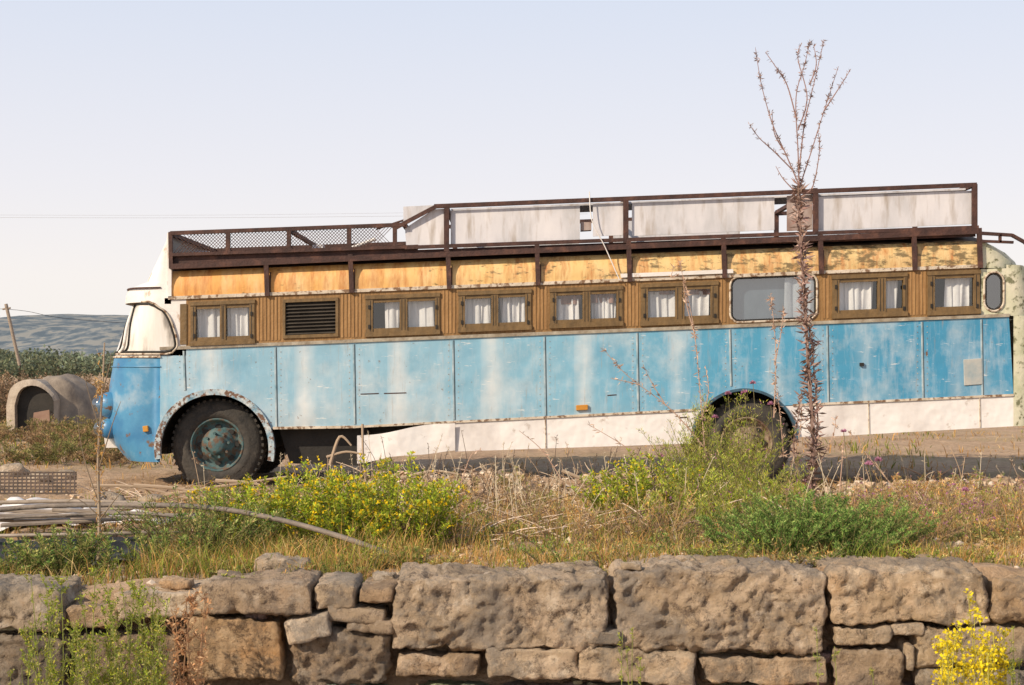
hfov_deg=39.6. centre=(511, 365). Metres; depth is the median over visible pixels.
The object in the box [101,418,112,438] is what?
headlamp pod
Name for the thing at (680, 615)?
stone wall
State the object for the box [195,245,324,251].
rack cargo
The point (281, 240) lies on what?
rack wire mesh
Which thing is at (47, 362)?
distant trees
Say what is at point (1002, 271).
quarter window surround
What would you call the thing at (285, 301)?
vent frame
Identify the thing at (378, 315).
dark interior
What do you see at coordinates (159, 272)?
roof fairing
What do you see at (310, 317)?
vent backing
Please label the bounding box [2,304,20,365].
utility pole
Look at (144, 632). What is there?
green sprigs
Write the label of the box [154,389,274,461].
front wheel arch
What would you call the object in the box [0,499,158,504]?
wooden pole
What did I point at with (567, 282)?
gutter rail
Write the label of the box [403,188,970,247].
rack side panels
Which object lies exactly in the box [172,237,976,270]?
roof skin
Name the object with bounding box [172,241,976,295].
yellow cornice
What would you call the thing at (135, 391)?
nose panel
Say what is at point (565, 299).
window blinds
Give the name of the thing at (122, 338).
windscreen pillar
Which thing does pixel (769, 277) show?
window seal
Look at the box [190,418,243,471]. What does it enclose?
front wheel rim
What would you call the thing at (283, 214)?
power line
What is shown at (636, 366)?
panel seam strips
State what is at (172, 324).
windscreen rim
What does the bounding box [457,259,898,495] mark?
reddish dry stems
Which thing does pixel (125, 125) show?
sky
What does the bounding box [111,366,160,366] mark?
nose moulding
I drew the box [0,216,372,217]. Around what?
power line
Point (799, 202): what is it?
tall thistle stalk
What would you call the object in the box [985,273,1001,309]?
quarter window seal
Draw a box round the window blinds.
[556,285,709,303]
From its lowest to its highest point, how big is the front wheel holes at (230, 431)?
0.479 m
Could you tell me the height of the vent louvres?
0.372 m
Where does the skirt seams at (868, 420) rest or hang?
attached to the rail at (598, 414)
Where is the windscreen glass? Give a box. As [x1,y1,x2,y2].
[117,305,173,350]
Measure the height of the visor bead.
0.019 m
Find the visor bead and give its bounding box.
[127,287,160,290]
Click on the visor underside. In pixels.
(130, 304)
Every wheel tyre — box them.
[172,399,265,486]
[257,443,285,472]
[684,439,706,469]
[699,398,790,482]
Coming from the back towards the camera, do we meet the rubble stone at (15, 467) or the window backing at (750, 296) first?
the rubble stone at (15, 467)
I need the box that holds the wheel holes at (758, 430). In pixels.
[725,423,766,461]
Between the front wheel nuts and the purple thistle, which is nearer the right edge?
the purple thistle
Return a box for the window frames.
[189,269,980,345]
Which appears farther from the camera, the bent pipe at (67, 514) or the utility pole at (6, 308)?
the utility pole at (6, 308)
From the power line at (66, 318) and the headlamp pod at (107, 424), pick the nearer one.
the headlamp pod at (107, 424)
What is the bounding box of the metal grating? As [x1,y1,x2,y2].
[0,472,76,493]
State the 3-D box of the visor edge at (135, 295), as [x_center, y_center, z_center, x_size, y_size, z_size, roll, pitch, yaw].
[-4.278,-0.812,17.500,0.742,0.172,2.400,0,0,0]
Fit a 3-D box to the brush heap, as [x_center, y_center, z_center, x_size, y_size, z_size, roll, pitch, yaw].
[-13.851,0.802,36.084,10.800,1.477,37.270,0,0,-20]
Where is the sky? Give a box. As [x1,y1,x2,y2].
[0,0,1023,319]
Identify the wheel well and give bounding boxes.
[161,395,282,447]
[693,391,798,440]
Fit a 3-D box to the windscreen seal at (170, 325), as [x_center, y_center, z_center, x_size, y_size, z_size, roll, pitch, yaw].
[-4.426,-0.430,16.822,0.534,0.579,1.508,0,0,-28]
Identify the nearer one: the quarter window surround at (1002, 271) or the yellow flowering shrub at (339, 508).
the yellow flowering shrub at (339, 508)
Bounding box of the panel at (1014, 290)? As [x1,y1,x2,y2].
[969,265,1023,319]
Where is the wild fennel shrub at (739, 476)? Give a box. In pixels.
[637,389,815,539]
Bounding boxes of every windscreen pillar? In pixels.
[117,321,126,351]
[118,305,133,353]
[122,305,134,352]
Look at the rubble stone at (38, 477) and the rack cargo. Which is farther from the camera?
the rack cargo
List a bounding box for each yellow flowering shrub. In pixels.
[187,451,478,552]
[571,448,717,523]
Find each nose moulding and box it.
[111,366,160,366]
[113,356,160,357]
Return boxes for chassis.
[161,405,792,465]
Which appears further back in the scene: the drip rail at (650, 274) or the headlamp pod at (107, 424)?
the headlamp pod at (107, 424)
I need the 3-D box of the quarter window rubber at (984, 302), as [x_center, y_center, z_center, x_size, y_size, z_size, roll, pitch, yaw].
[5.523,-0.846,16.296,0.249,0.474,0.026,0,0,0]
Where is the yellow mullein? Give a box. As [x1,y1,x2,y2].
[930,588,1015,684]
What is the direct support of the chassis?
on the ground at (1000, 448)
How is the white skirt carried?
attached to the blue side panel at (498, 377)
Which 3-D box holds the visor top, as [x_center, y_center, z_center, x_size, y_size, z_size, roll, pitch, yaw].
[-4.256,-0.932,17.500,0.699,0.067,2.400,0,0,0]
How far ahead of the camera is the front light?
16.27 m
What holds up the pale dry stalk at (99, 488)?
on the ground at (1000, 448)
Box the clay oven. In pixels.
[6,374,102,433]
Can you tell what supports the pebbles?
on the ground at (1000, 448)
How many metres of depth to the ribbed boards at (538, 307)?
16.29 m
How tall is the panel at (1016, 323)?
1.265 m
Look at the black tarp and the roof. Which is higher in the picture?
the roof
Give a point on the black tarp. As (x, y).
(119, 544)
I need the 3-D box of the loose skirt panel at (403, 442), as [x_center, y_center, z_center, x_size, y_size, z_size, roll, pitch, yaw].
[-1.208,0.890,16.240,1.116,0.458,0.046,0,0,-3]
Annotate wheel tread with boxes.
[171,398,266,486]
[264,449,286,472]
[698,397,791,484]
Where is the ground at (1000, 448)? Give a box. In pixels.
[0,372,1023,684]
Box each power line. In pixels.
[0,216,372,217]
[9,309,119,322]
[266,213,363,214]
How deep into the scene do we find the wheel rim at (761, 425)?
16.45 m
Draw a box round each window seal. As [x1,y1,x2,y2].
[731,275,815,320]
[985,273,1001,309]
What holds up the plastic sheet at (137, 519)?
on the ground at (1000, 448)
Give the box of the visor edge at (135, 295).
[125,287,167,303]
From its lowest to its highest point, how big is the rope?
1.013 m
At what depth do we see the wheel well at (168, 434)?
16.85 m
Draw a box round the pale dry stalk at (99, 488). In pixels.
[65,342,133,567]
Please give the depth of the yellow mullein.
5.96 m
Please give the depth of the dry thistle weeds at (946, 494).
9.03 m
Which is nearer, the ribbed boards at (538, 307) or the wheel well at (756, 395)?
the ribbed boards at (538, 307)
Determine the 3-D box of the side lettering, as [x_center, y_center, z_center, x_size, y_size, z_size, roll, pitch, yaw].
[0.135,0.457,16.298,3.743,0.296,0.004,0,0,0]
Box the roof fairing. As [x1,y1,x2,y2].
[147,238,206,281]
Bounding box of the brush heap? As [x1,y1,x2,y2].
[0,369,138,465]
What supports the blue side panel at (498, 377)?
attached to the chassis
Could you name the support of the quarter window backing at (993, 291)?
attached to the dark interior
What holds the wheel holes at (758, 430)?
on the wheel rim at (761, 425)
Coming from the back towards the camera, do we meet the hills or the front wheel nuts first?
the hills
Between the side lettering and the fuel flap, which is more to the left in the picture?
the side lettering
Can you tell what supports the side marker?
attached to the blue side panel at (498, 377)
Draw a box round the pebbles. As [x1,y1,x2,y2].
[1,468,1023,586]
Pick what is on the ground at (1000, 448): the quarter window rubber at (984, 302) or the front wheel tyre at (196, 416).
the front wheel tyre at (196, 416)
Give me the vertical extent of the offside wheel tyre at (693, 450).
1.040 m
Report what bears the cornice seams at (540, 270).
attached to the yellow cornice at (367, 276)
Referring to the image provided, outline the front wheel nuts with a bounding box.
[204,432,229,457]
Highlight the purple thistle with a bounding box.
[657,380,985,513]
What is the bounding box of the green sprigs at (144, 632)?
[18,561,170,684]
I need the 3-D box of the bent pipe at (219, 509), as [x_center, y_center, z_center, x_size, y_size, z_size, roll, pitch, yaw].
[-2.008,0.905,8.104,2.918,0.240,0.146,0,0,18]
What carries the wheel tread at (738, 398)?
on the ground at (1000, 448)
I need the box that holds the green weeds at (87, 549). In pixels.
[0,481,298,576]
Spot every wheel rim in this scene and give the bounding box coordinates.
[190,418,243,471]
[720,417,772,468]
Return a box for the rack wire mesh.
[173,227,392,252]
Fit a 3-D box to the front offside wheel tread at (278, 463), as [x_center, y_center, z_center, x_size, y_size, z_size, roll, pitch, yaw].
[-3.413,0.921,18.438,1.072,1.072,0.245,0,0,0]
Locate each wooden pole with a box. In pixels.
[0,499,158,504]
[0,531,182,536]
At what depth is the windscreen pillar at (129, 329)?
16.44 m
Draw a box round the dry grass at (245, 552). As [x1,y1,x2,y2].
[0,417,1023,585]
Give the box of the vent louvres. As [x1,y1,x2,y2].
[285,302,335,334]
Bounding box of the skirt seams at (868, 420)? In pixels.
[545,398,980,446]
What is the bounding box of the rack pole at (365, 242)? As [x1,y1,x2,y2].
[352,238,375,246]
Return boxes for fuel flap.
[963,358,981,385]
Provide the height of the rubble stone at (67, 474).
0.153 m
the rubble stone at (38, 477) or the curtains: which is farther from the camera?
the rubble stone at (38, 477)
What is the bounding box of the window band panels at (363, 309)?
[186,268,979,345]
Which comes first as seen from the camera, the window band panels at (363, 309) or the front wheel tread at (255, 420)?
the window band panels at (363, 309)
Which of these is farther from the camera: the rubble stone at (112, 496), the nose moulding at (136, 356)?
the nose moulding at (136, 356)
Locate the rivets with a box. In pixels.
[179,326,927,422]
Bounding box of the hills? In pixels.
[0,314,128,366]
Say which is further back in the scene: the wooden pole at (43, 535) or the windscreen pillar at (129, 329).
the windscreen pillar at (129, 329)
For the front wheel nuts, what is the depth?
16.43 m
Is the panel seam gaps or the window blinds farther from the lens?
the window blinds
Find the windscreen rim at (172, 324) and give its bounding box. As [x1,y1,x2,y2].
[115,301,177,354]
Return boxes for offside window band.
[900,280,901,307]
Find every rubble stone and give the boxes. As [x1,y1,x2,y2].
[0,463,29,474]
[25,471,51,481]
[55,470,76,478]
[100,491,125,500]
[138,494,164,502]
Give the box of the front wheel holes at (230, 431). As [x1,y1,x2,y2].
[197,424,239,464]
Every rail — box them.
[160,314,1009,349]
[168,264,977,299]
[273,394,1013,428]
[620,269,732,277]
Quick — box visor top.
[136,281,166,286]
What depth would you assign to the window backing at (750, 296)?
16.42 m
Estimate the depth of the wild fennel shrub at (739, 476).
11.86 m
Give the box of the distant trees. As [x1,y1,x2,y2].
[0,344,116,380]
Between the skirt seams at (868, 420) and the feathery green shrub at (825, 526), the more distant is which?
the skirt seams at (868, 420)
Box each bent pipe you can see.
[0,502,392,556]
[0,512,210,521]
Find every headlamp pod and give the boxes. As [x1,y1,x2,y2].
[96,392,112,417]
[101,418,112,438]
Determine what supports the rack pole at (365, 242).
on the roof rack frame at (266, 258)
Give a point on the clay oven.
(60, 397)
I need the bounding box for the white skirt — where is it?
[455,396,1012,451]
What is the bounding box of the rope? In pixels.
[589,191,619,279]
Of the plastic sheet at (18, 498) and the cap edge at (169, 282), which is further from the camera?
the cap edge at (169, 282)
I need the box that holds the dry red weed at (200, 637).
[159,586,212,684]
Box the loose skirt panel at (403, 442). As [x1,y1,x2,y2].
[357,423,454,462]
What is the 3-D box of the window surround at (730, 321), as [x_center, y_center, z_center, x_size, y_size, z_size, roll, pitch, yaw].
[2.997,-0.771,16.302,1.070,0.641,0.001,0,0,0]
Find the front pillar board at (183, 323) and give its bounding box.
[180,304,186,344]
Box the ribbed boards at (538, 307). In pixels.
[257,271,925,340]
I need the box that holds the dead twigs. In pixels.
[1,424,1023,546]
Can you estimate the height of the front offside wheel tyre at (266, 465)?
1.060 m
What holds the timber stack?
on the ground at (1000, 448)
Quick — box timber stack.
[0,507,209,526]
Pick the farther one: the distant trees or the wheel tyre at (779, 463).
the distant trees
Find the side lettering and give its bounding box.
[360,392,686,417]
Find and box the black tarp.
[0,536,176,564]
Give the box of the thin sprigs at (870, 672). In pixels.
[7,625,1021,684]
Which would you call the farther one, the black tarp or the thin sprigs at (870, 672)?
the black tarp
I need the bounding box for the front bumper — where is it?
[104,438,116,447]
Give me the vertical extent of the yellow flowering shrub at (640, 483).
0.628 m
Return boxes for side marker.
[576,405,587,409]
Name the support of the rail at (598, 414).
attached to the blue side panel at (498, 377)
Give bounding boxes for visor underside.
[126,302,197,311]
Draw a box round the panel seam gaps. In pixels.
[185,320,983,426]
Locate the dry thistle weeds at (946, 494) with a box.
[127,458,1023,552]
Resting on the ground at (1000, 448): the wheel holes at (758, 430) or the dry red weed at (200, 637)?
the dry red weed at (200, 637)
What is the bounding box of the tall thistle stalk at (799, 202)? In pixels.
[748,39,850,500]
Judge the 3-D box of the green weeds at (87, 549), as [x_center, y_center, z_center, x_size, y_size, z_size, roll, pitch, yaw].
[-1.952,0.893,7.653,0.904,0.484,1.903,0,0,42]
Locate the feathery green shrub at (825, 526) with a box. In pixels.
[695,485,945,557]
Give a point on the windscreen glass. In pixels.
(150, 329)
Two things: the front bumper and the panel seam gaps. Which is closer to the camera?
the panel seam gaps
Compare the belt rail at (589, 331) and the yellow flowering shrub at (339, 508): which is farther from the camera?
the belt rail at (589, 331)
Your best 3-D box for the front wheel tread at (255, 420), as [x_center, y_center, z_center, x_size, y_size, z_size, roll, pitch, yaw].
[-3.413,0.921,16.598,1.072,1.072,0.245,0,0,0]
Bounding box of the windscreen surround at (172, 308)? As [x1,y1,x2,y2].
[116,298,197,355]
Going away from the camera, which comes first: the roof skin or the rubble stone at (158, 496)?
the rubble stone at (158, 496)
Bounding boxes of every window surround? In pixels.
[727,274,819,324]
[981,268,1005,314]
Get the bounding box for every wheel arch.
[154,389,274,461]
[690,388,798,438]
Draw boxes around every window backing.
[733,276,815,320]
[972,268,999,314]
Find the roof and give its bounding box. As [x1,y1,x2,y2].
[970,239,1015,278]
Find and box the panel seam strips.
[183,320,982,426]
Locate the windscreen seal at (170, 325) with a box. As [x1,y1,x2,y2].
[115,303,175,352]
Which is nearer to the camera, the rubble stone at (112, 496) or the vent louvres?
the rubble stone at (112, 496)
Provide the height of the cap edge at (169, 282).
0.741 m
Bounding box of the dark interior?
[193,275,977,339]
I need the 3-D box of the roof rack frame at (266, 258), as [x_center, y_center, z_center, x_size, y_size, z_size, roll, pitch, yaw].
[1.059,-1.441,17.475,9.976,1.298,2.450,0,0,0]
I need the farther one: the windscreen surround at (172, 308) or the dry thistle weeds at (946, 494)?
the windscreen surround at (172, 308)
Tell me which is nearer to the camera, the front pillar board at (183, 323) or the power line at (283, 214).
the front pillar board at (183, 323)
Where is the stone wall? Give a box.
[0,552,1023,684]
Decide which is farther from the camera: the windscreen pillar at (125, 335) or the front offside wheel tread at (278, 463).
the front offside wheel tread at (278, 463)
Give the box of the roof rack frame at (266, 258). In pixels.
[168,182,1023,295]
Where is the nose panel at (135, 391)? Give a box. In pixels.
[109,358,159,461]
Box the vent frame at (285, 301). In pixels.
[282,297,337,338]
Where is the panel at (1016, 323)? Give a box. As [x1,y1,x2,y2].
[1009,316,1023,425]
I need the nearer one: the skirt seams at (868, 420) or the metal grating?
the metal grating
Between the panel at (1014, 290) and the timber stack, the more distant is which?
the panel at (1014, 290)
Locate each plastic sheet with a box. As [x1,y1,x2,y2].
[0,497,112,530]
[102,509,173,525]
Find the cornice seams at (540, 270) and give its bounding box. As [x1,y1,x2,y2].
[270,246,917,291]
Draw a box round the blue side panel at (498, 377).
[160,317,1012,428]
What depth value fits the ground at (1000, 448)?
18.82 m
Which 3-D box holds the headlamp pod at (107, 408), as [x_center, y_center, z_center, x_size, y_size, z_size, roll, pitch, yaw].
[-4.718,0.464,16.686,0.320,0.304,0.288,0,0,0]
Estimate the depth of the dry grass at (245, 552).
7.61 m
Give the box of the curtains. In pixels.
[197,274,969,337]
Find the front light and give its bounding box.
[143,426,148,431]
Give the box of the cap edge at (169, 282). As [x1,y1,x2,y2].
[167,233,171,296]
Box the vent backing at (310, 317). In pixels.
[286,301,335,334]
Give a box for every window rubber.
[729,274,817,322]
[983,271,1004,311]

